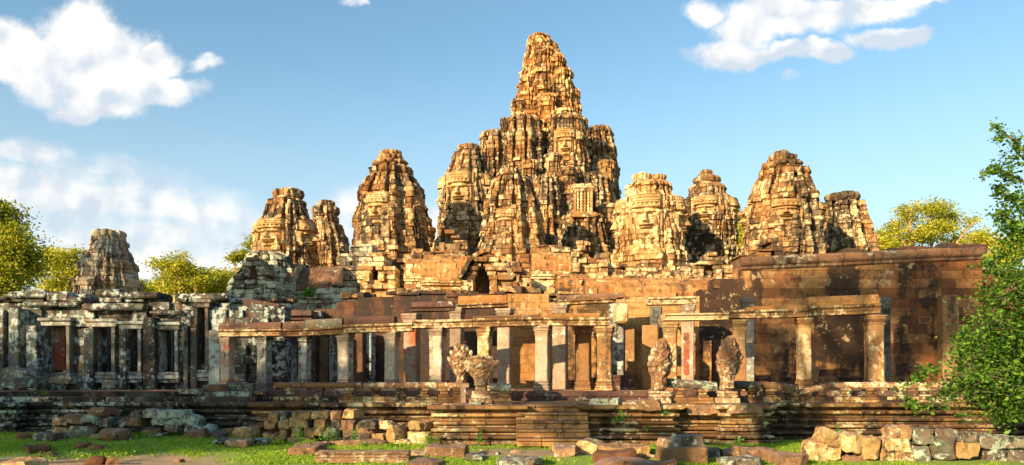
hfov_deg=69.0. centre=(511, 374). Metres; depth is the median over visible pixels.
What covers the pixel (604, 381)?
stone pillar
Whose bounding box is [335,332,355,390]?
stone pillar
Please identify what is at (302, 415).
stone block
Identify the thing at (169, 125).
sky
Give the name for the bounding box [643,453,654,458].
stone block
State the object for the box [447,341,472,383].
serpent statue
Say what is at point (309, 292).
weed
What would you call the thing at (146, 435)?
weed
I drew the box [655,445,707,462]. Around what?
stone block
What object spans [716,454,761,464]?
stone block
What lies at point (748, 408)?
stone block
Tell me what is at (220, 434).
stone block
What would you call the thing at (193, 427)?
stone block
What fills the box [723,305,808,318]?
stone lintel
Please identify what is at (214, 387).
stone block
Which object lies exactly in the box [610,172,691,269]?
face tower
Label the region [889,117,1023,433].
leafy tree
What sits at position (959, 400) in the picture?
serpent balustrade
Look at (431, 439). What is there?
weed
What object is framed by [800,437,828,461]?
stone block
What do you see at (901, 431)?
stone block
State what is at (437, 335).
stone pillar
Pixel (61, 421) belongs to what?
stone block
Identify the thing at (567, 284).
vaulted roof
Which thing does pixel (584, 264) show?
rubble wall
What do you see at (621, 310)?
stone block
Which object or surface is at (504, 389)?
serpent balustrade
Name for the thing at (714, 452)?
stone block
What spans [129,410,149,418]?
stone block
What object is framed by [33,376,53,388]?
stone block
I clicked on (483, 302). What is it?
stone lintel
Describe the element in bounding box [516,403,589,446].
staircase
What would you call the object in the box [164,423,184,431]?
stone block
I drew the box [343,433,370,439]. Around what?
stone block
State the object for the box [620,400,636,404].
stone block
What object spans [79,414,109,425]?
stone block
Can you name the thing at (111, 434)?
stone block
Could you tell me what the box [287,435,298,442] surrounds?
stone block
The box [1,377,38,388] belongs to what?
stone block
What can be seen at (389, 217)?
face tower
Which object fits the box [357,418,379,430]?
stone block
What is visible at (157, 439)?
weed
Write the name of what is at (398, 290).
loose stone
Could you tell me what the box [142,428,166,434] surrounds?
stone block
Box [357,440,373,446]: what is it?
weed
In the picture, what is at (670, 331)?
stone pillar
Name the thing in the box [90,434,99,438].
stone block
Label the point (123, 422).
stone block
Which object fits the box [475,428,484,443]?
weed
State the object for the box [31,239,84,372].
leafy tree
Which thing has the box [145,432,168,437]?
stone block
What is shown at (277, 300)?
loose stone
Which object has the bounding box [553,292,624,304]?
stone lintel
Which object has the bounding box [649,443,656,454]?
weed
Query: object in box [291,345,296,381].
stone pillar
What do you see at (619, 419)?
weed
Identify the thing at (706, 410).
stone block
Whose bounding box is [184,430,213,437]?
stone block
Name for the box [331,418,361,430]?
stone block
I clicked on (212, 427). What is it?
stone block
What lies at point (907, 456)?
stone block
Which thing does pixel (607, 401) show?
stone block
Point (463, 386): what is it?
stone post
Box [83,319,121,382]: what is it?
window frame
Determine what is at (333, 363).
stone pillar
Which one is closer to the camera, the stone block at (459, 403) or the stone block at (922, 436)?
the stone block at (922, 436)
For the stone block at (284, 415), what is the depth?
24.74 m
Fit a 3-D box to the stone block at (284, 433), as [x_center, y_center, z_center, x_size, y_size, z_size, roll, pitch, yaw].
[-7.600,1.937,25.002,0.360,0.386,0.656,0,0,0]
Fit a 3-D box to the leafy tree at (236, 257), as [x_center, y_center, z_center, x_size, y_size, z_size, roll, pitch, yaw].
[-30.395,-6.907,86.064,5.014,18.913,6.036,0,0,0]
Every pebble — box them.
[174,459,184,462]
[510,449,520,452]
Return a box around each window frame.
[37,318,75,376]
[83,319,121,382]
[116,321,142,382]
[157,322,182,382]
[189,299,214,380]
[571,186,594,218]
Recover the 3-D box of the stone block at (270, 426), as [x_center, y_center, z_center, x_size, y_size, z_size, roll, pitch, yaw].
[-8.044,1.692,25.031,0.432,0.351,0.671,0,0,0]
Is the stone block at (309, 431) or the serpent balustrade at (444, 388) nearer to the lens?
the stone block at (309, 431)
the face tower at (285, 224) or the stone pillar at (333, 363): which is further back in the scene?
the face tower at (285, 224)
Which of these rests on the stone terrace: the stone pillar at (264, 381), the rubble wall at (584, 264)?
the stone pillar at (264, 381)
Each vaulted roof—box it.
[284,264,308,296]
[295,267,343,295]
[403,258,422,289]
[421,254,469,290]
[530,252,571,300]
[553,273,589,299]
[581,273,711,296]
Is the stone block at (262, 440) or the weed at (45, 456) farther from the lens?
the stone block at (262, 440)
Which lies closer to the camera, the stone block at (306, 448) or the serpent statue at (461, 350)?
the stone block at (306, 448)
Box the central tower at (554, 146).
[479,32,621,262]
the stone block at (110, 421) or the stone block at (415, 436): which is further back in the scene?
the stone block at (110, 421)
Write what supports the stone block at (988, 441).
on the stone block at (989, 455)
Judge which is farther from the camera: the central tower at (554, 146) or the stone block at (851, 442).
the central tower at (554, 146)
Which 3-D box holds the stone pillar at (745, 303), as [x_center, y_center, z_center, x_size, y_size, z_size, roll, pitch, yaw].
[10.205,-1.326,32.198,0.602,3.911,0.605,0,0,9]
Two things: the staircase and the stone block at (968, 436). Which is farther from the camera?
the staircase
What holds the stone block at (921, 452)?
on the ground at (162, 459)
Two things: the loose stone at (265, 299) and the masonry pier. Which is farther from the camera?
the masonry pier
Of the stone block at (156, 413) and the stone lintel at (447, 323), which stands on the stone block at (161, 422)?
the stone block at (156, 413)
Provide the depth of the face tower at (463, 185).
68.80 m
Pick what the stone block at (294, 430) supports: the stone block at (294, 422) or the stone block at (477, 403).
the stone block at (294, 422)
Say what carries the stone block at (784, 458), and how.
on the ground at (162, 459)
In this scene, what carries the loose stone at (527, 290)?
on the gallery wall at (523, 357)
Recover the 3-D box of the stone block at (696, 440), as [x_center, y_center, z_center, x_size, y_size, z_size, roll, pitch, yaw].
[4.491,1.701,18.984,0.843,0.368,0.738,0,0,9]
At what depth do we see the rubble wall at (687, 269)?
58.68 m
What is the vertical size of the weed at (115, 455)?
0.324 m
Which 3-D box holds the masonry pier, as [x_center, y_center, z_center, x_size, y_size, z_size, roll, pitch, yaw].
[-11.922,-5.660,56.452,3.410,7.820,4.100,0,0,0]
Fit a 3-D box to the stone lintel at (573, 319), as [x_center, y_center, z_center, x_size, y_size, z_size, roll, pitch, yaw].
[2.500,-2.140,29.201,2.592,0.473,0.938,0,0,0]
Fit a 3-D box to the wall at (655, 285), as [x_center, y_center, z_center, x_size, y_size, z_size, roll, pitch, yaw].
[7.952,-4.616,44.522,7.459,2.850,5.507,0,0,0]
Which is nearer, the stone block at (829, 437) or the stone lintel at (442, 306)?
the stone block at (829, 437)
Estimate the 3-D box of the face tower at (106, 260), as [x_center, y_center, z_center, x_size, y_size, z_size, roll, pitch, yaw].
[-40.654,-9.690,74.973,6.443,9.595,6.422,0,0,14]
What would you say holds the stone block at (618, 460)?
on the ground at (162, 459)
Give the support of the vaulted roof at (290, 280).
on the temple platform
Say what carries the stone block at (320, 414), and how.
on the stone block at (318, 423)
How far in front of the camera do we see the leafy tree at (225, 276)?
93.02 m
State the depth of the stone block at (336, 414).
23.93 m
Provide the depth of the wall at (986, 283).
35.60 m
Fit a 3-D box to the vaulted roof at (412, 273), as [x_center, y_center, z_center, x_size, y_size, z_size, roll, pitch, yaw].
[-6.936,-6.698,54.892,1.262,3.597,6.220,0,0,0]
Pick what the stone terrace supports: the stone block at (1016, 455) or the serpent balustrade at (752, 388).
the serpent balustrade at (752, 388)
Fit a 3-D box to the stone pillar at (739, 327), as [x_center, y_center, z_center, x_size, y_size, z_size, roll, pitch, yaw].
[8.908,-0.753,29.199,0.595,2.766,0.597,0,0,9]
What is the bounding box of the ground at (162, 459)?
[0,433,1023,464]
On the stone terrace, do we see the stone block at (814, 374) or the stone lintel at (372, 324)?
the stone block at (814, 374)
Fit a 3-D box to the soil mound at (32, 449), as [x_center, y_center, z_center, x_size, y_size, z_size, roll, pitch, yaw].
[-13.614,2.144,21.423,0.626,0.273,0.686,0,0,41]
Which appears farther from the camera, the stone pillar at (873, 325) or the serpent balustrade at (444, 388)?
the stone pillar at (873, 325)
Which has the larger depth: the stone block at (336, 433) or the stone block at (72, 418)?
the stone block at (72, 418)
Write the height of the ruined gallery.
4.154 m
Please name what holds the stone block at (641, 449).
on the ground at (162, 459)
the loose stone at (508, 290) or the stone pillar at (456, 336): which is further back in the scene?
the loose stone at (508, 290)
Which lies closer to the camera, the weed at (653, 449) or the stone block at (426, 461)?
the stone block at (426, 461)
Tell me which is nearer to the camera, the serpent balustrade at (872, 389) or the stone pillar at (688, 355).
the serpent balustrade at (872, 389)
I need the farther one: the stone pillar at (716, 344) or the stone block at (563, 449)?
the stone pillar at (716, 344)
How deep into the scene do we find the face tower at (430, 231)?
71.33 m
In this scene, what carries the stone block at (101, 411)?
on the stone block at (88, 420)
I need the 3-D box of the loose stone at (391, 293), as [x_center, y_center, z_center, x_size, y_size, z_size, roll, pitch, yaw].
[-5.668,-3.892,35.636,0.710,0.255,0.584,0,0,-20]
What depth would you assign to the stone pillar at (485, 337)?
28.98 m
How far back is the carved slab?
19.06 m
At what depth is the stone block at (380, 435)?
23.88 m
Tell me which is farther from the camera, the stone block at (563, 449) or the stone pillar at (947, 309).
the stone pillar at (947, 309)
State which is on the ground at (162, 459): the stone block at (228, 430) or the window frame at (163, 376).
the stone block at (228, 430)
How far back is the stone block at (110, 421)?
25.04 m
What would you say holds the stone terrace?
on the ground at (162, 459)
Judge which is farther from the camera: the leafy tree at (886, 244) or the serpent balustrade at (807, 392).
the leafy tree at (886, 244)
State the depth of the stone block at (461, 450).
20.13 m
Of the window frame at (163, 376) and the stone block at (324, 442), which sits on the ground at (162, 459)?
the stone block at (324, 442)
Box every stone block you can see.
[0,457,48,464]
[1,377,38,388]
[2,367,37,377]
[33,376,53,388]
[33,430,68,440]
[48,375,77,384]
[52,417,75,426]
[53,426,69,432]
[63,413,86,424]
[68,425,102,436]
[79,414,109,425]
[87,407,120,416]
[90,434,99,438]
[99,416,119,427]
[99,428,131,440]
[101,380,122,388]
[117,417,136,427]
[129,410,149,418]
[129,417,149,427]
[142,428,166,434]
[143,408,192,418]
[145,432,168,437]
[151,418,181,426]
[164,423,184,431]
[177,413,205,426]
[179,388,204,394]
[184,425,208,431]
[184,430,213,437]
[203,424,217,436]
[204,384,228,390]
[211,437,229,444]
[212,431,228,438]
[223,428,233,433]
[224,438,253,447]
[226,382,256,390]
[232,426,260,437]
[253,438,272,445]
[262,430,279,440]
[264,420,278,429]
[268,411,279,422]
[277,435,286,440]
[278,418,290,429]
[279,411,291,420]
[280,429,291,437]
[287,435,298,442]
[288,443,326,454]
[289,417,309,428]
[291,410,314,420]
[291,427,302,436]
[299,435,314,442]
[303,427,315,437]
[311,410,330,418]
[313,419,330,428]
[314,428,325,435]
[314,441,327,445]
[323,426,342,436]
[329,437,386,445]
[330,410,343,419]
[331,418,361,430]
[331,419,340,428]
[342,408,363,419]
[343,427,376,436]
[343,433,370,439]
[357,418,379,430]
[372,432,385,439]
[379,420,393,430]
[385,423,406,442]
[387,438,410,443]
[408,419,433,431]
[408,430,434,443]
[408,457,443,464]
[411,449,428,456]
[424,443,468,457]
[443,403,473,404]
[465,452,485,460]
[471,401,481,404]
[496,455,542,464]
[552,443,575,456]
[575,438,603,454]
[589,397,621,404]
[593,456,676,464]
[598,442,649,457]
[614,303,628,323]
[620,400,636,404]
[637,399,661,411]
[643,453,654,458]
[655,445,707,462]
[656,437,672,447]
[671,434,704,446]
[686,406,719,415]
[708,447,720,457]
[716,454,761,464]
[721,448,733,456]
[726,403,762,413]
[731,445,777,459]
[767,451,808,464]
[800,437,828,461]
[811,367,818,381]
[812,426,841,447]
[827,447,840,460]
[838,430,861,453]
[840,451,873,460]
[854,435,880,459]
[878,435,912,452]
[878,446,898,460]
[880,424,911,439]
[898,451,915,460]
[909,427,934,444]
[910,443,930,461]
[926,437,956,460]
[932,428,978,442]
[954,441,979,459]
[974,448,1007,460]
[978,433,1023,449]
[988,458,1009,460]
[1005,449,1023,462]
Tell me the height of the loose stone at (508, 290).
0.284 m
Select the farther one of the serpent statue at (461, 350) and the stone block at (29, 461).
the serpent statue at (461, 350)
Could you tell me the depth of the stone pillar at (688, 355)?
31.93 m
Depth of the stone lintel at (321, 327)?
28.80 m
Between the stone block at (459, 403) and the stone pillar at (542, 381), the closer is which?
the stone block at (459, 403)
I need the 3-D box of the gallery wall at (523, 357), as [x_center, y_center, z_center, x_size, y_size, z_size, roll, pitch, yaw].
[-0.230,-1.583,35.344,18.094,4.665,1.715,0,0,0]
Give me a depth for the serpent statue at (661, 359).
25.09 m
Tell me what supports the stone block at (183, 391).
on the stone terrace
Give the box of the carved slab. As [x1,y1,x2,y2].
[315,450,410,462]
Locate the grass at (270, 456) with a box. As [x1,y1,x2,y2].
[0,430,1023,464]
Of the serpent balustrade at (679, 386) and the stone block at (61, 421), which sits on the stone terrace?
the serpent balustrade at (679, 386)
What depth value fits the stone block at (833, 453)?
19.34 m
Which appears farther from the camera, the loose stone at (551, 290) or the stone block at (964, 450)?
the loose stone at (551, 290)
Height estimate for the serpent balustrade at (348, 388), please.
0.711 m
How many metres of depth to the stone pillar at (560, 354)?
31.92 m
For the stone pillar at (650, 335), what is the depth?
31.31 m
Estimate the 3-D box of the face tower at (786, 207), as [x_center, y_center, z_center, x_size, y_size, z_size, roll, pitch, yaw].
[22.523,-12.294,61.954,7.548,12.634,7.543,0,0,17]
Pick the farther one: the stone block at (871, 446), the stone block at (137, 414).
the stone block at (137, 414)
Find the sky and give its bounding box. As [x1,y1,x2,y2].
[0,0,1023,290]
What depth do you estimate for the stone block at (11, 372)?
27.63 m
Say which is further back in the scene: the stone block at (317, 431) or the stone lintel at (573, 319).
the stone lintel at (573, 319)
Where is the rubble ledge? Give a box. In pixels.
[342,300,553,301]
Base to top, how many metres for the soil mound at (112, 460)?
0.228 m
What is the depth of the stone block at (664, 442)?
18.92 m
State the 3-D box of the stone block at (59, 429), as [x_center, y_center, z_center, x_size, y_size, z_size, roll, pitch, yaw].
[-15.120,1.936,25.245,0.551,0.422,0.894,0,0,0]
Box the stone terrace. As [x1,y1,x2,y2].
[0,388,1023,444]
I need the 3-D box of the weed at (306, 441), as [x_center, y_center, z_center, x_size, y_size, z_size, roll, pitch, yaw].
[-6.395,2.074,23.213,0.909,0.321,0.740,0,0,35]
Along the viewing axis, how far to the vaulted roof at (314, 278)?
52.36 m
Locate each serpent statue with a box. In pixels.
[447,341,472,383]
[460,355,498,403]
[647,338,675,402]
[715,335,743,403]
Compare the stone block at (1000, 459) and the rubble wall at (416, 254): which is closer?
the stone block at (1000, 459)
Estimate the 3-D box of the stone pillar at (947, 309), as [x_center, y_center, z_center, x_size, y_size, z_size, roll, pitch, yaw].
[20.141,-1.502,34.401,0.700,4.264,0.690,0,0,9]
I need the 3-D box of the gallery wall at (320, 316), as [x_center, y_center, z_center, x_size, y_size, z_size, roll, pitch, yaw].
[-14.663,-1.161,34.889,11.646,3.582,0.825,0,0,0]
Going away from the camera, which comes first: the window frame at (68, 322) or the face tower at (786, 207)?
the window frame at (68, 322)
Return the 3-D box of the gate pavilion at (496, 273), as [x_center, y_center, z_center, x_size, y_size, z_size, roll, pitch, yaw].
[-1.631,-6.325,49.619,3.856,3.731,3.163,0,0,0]
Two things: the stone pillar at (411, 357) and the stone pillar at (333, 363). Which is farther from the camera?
the stone pillar at (333, 363)
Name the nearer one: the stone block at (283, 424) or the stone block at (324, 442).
the stone block at (324, 442)
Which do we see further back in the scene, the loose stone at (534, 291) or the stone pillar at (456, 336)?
the loose stone at (534, 291)
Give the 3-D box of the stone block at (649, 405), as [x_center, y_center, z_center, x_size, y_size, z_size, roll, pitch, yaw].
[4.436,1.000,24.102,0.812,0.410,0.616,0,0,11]
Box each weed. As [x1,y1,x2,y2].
[23,451,63,460]
[59,450,91,459]
[86,450,137,458]
[139,431,152,438]
[147,434,167,440]
[260,434,288,443]
[293,436,320,444]
[295,426,305,439]
[300,284,315,296]
[314,423,340,440]
[349,427,360,439]
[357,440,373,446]
[386,437,405,446]
[419,428,441,444]
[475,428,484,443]
[612,407,624,421]
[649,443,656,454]
[733,432,745,443]
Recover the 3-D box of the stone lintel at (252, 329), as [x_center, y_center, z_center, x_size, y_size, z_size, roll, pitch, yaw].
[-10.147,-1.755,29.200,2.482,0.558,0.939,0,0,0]
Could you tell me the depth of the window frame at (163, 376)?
30.75 m
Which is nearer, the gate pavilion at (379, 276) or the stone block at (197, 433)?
the stone block at (197, 433)
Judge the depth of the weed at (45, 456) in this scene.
18.88 m
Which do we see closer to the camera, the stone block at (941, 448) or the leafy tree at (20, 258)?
the stone block at (941, 448)
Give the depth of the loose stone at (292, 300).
42.08 m
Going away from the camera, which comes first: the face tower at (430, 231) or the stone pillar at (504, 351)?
the stone pillar at (504, 351)
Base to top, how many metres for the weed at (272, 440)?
0.329 m
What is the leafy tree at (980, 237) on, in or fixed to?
on the ground at (162, 459)
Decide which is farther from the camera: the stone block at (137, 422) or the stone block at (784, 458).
the stone block at (137, 422)
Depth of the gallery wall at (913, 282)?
35.00 m
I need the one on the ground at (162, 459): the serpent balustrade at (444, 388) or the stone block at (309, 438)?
the stone block at (309, 438)
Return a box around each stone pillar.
[218,336,236,384]
[254,336,273,390]
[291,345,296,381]
[297,336,312,390]
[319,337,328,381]
[329,335,337,388]
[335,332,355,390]
[353,333,365,381]
[366,333,374,381]
[382,331,400,390]
[401,313,422,381]
[427,326,447,390]
[448,307,466,381]
[475,326,494,390]
[495,308,514,388]
[533,325,552,390]
[550,304,570,388]
[572,326,593,389]
[595,326,614,390]
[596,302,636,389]
[625,325,635,385]
[642,325,658,388]
[650,306,661,337]
[661,322,678,390]
[679,304,695,379]
[711,339,723,387]
[730,319,747,390]
[740,298,755,380]
[794,318,813,388]
[861,314,887,390]
[874,297,890,381]
[937,295,958,381]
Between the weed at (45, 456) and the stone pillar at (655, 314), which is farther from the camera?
the stone pillar at (655, 314)
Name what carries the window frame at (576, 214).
in the central tower at (554, 146)
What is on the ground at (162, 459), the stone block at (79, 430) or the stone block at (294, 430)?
the stone block at (79, 430)
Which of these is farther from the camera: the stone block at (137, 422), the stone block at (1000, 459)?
the stone block at (137, 422)
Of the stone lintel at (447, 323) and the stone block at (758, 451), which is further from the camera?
the stone lintel at (447, 323)
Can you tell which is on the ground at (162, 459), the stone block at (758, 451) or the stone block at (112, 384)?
the stone block at (758, 451)
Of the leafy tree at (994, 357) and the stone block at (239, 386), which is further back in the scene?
the stone block at (239, 386)
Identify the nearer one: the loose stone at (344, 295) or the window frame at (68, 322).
the window frame at (68, 322)
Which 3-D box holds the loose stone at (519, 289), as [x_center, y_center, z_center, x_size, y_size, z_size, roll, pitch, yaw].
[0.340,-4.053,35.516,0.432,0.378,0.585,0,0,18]
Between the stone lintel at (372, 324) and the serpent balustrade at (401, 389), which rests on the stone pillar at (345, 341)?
the stone lintel at (372, 324)
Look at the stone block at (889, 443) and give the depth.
19.29 m
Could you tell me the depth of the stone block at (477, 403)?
24.28 m
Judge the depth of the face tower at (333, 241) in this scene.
74.67 m
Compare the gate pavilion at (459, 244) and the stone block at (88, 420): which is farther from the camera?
the gate pavilion at (459, 244)
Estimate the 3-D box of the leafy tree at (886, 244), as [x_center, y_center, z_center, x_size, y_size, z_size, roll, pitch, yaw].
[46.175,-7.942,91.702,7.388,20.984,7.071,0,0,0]
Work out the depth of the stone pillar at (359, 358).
33.88 m
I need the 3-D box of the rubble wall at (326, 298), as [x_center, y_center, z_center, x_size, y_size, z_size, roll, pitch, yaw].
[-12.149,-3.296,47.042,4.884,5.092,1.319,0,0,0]
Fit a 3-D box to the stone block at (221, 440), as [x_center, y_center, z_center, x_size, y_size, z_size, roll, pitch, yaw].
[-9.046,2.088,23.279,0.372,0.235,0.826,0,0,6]
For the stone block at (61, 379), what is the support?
on the stone terrace
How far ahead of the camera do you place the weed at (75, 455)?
19.35 m
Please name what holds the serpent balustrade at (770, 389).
on the stone terrace
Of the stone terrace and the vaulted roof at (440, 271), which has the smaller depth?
the stone terrace
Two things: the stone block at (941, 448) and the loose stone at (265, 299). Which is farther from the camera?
the loose stone at (265, 299)
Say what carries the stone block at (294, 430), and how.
on the stone block at (290, 438)
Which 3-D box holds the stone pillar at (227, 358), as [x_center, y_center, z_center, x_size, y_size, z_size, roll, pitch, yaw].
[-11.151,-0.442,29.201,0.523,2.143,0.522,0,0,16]
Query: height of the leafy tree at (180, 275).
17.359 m
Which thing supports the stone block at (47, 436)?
on the ground at (162, 459)
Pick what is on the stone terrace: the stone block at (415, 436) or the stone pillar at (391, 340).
the stone pillar at (391, 340)
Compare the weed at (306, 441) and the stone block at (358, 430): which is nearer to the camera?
the weed at (306, 441)
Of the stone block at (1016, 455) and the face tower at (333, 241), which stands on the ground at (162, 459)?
the stone block at (1016, 455)
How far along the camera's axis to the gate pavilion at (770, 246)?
56.01 m
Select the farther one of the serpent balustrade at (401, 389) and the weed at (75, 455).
the serpent balustrade at (401, 389)
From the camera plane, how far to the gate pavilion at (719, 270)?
57.91 m
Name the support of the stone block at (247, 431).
on the ground at (162, 459)
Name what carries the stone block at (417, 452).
on the ground at (162, 459)
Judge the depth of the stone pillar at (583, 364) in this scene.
30.31 m
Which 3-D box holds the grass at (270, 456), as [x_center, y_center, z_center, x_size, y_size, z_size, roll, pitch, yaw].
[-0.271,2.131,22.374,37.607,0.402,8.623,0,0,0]
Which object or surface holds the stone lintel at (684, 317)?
on the stone pillar at (670, 331)
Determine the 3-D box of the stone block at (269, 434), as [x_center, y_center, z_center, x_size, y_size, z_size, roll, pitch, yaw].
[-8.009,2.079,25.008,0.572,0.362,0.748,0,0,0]
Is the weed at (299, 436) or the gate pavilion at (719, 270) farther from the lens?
the gate pavilion at (719, 270)
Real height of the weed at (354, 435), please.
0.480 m
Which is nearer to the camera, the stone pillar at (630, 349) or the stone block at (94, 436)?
the stone block at (94, 436)
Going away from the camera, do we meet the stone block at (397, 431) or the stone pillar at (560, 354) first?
the stone block at (397, 431)
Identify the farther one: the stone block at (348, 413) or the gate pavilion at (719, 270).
the gate pavilion at (719, 270)
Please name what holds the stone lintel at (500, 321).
on the stone pillar at (542, 381)
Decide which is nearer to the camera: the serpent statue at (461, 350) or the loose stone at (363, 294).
the serpent statue at (461, 350)
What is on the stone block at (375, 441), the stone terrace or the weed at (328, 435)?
the weed at (328, 435)
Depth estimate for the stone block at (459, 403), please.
24.23 m
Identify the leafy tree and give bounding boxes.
[0,193,57,295]
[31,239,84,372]
[137,248,220,301]
[139,261,237,298]
[221,234,252,272]
[737,205,744,250]
[874,195,987,246]
[874,227,916,250]
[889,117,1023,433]
[956,224,1023,268]
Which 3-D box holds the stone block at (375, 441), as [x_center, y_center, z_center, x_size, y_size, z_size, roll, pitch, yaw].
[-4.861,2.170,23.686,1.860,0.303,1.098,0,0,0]
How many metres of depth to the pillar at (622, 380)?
31.85 m
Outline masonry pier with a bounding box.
[335,244,379,280]
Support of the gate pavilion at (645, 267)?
on the temple platform
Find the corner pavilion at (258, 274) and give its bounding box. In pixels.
[226,250,298,305]
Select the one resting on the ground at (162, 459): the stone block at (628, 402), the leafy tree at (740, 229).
the leafy tree at (740, 229)
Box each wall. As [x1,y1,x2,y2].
[106,311,323,371]
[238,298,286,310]
[278,281,359,310]
[290,310,319,381]
[315,291,699,387]
[394,249,466,295]
[512,245,626,287]
[670,253,811,276]
[693,242,987,385]
[983,269,1023,342]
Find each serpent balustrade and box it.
[273,382,362,401]
[362,382,437,401]
[438,382,466,401]
[490,383,511,403]
[666,378,716,402]
[733,381,761,402]
[759,381,799,401]
[797,383,832,401]
[829,382,886,401]
[883,382,940,401]
[937,382,1023,401]
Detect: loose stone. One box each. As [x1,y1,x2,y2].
[260,297,271,301]
[271,298,283,302]
[286,298,298,302]
[340,292,354,298]
[357,292,370,297]
[386,290,395,295]
[396,288,405,294]
[463,291,478,293]
[500,287,515,293]
[514,286,524,292]
[521,287,536,293]
[529,288,540,293]
[546,287,555,293]
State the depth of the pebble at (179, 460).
19.33 m
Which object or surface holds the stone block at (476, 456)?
on the ground at (162, 459)
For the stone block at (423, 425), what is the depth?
23.98 m
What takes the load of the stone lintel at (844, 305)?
on the stone pillar at (873, 325)
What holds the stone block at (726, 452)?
on the ground at (162, 459)
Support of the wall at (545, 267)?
on the temple platform
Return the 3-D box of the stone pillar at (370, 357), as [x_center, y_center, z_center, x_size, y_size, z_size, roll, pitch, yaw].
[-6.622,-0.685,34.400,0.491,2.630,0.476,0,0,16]
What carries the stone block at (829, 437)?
on the stone block at (833, 453)
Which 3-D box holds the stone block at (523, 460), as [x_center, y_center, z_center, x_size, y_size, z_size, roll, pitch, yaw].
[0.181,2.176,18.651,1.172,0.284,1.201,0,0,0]
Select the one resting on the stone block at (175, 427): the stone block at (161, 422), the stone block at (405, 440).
the stone block at (161, 422)
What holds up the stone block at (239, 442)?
on the ground at (162, 459)
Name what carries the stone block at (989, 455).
on the stone block at (1000, 459)
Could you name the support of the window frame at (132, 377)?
in the ruined gallery
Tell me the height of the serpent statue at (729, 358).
2.292 m
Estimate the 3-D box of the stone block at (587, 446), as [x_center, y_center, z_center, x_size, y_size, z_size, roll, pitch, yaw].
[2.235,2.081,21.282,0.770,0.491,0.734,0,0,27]
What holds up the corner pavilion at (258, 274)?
on the temple platform
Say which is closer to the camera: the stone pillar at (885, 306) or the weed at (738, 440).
the weed at (738, 440)
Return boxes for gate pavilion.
[357,252,399,297]
[435,230,468,255]
[457,248,516,293]
[622,260,670,276]
[693,252,732,278]
[749,237,784,256]
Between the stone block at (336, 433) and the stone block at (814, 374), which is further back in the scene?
the stone block at (814, 374)
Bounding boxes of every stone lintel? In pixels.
[217,322,282,336]
[282,318,343,336]
[343,316,413,332]
[410,301,453,311]
[412,319,472,328]
[452,295,507,308]
[472,314,542,327]
[543,313,609,325]
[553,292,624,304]
[645,296,696,305]
[660,312,729,321]
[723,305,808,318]
[801,294,881,316]
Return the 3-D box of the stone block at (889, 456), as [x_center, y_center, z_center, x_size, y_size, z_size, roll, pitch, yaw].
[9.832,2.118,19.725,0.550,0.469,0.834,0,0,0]
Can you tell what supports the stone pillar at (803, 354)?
on the stone terrace
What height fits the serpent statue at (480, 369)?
1.612 m
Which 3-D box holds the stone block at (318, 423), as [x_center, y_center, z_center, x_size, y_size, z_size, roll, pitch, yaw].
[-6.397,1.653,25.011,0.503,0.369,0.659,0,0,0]
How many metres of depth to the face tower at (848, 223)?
70.88 m
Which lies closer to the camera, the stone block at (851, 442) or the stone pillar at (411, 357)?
the stone block at (851, 442)
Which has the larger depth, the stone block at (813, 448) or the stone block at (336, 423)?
the stone block at (336, 423)
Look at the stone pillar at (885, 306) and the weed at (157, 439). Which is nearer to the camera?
the weed at (157, 439)
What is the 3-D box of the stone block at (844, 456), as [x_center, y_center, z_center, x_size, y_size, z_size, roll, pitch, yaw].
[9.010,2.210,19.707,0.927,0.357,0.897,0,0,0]
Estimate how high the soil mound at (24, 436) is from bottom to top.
0.262 m
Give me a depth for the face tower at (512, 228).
62.06 m
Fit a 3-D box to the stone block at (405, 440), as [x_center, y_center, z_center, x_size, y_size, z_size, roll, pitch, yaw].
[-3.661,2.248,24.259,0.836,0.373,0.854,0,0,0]
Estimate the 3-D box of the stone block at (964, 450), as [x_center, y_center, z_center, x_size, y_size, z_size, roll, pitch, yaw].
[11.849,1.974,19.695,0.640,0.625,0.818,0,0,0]
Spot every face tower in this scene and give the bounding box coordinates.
[71,228,143,303]
[251,187,319,267]
[311,199,349,266]
[349,149,430,265]
[424,207,435,251]
[432,143,493,255]
[475,167,545,268]
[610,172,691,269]
[684,169,741,264]
[738,149,829,254]
[823,190,879,252]
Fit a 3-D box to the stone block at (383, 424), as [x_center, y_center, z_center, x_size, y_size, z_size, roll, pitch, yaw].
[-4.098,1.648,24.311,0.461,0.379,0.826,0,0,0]
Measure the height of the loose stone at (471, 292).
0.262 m
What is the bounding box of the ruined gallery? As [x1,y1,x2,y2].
[0,289,290,389]
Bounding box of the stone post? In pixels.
[457,383,469,402]
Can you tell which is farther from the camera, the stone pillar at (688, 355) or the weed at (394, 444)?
the stone pillar at (688, 355)

